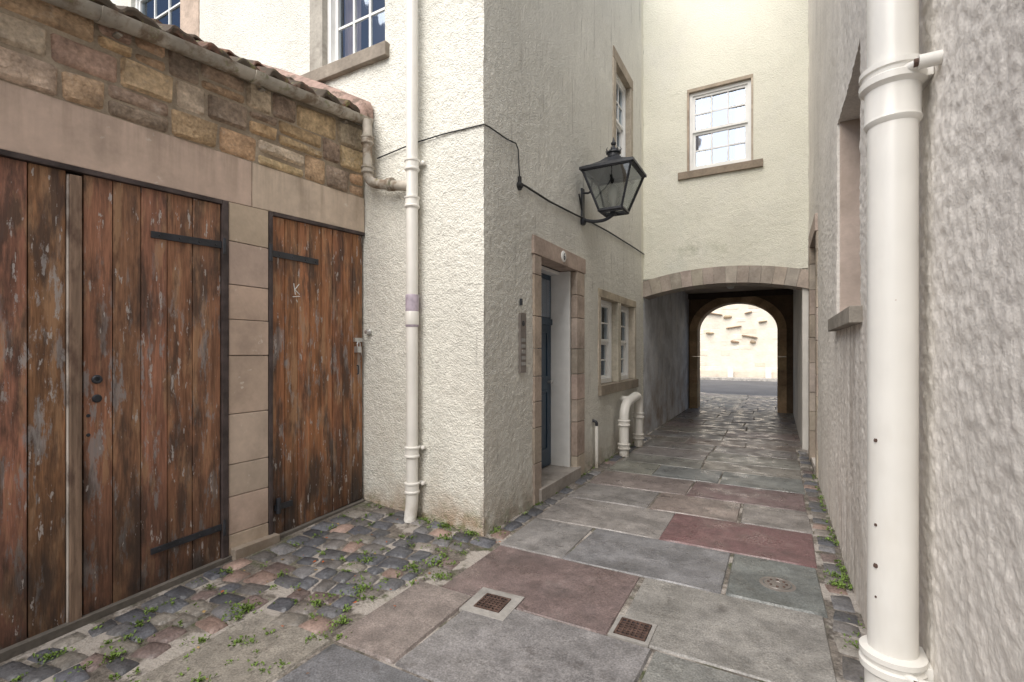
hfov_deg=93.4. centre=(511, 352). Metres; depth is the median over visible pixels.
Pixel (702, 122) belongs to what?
sash window interior
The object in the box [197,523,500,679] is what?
fallen leaves
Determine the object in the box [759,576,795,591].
manhole cover
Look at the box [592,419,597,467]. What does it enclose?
waste pipe
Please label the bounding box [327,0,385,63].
sash window
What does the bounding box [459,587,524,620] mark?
drain cover
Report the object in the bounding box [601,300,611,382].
sash window
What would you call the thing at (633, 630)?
drain cover
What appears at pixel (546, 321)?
front door
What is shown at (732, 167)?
stone dressings
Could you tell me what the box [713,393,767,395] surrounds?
kerb
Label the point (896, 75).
drainpipe
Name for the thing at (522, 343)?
intercom panel
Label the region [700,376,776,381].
pavement
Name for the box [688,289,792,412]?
street arch
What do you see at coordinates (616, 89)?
sash window interior
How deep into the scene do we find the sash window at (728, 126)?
8.07 m
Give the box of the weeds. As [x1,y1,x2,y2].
[10,442,864,681]
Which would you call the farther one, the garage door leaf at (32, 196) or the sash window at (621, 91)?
the sash window at (621, 91)
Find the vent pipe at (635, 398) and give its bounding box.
[617,392,643,456]
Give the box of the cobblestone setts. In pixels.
[0,437,863,681]
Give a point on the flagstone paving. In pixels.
(748, 624)
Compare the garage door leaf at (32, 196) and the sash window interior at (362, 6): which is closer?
the garage door leaf at (32, 196)
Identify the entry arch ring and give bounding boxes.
[643,265,808,299]
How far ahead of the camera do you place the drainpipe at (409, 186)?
4.14 m
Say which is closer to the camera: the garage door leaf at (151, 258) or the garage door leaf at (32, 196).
the garage door leaf at (32, 196)
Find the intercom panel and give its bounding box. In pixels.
[518,299,525,372]
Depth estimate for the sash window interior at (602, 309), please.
7.39 m
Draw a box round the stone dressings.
[678,74,762,180]
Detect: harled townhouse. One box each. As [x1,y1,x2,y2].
[111,0,643,536]
[808,0,1023,681]
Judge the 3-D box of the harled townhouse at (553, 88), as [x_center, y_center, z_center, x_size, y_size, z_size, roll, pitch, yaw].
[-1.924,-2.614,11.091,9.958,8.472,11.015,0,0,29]
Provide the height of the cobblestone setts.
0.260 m
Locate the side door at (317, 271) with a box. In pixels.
[268,216,361,533]
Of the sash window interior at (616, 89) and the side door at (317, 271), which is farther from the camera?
the sash window interior at (616, 89)
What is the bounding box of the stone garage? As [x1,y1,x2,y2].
[0,0,373,662]
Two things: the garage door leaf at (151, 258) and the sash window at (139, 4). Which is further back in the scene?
the sash window at (139, 4)
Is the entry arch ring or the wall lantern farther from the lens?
the entry arch ring
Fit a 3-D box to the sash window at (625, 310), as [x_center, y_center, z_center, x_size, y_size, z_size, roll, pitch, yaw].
[1.725,-0.155,7.787,0.100,1.190,0.790,0,0,29]
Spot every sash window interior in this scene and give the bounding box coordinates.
[145,0,179,27]
[341,0,384,57]
[601,307,621,374]
[616,89,618,146]
[696,88,744,165]
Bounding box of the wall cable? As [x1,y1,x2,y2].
[377,124,643,254]
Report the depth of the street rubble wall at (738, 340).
28.99 m
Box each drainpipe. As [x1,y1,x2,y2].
[361,0,425,522]
[859,0,943,681]
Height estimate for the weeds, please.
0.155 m
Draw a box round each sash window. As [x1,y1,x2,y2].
[135,0,179,24]
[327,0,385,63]
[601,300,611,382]
[616,73,625,156]
[621,306,628,379]
[690,80,750,170]
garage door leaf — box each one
[0,156,65,649]
[81,175,225,614]
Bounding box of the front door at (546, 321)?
[537,273,552,467]
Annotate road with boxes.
[700,380,776,395]
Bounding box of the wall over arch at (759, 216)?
[643,0,808,279]
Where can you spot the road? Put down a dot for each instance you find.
(768, 388)
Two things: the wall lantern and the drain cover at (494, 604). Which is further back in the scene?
the wall lantern
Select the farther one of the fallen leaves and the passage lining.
the passage lining
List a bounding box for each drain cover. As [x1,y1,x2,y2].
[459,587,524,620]
[608,615,656,647]
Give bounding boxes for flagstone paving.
[131,392,836,681]
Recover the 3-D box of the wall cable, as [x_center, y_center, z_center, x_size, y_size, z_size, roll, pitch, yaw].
[0.562,-1.703,6.530,1.196,0.406,5.354,0,0,29]
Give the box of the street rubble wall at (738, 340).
[697,304,776,377]
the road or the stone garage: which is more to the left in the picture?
the stone garage
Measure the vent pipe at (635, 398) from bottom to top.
0.883 m
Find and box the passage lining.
[643,280,808,449]
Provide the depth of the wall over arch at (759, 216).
7.96 m
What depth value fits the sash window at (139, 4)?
6.58 m
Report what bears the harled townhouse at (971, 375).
on the ground
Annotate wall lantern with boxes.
[579,137,646,225]
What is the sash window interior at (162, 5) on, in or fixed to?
in the harled townhouse at (553, 88)

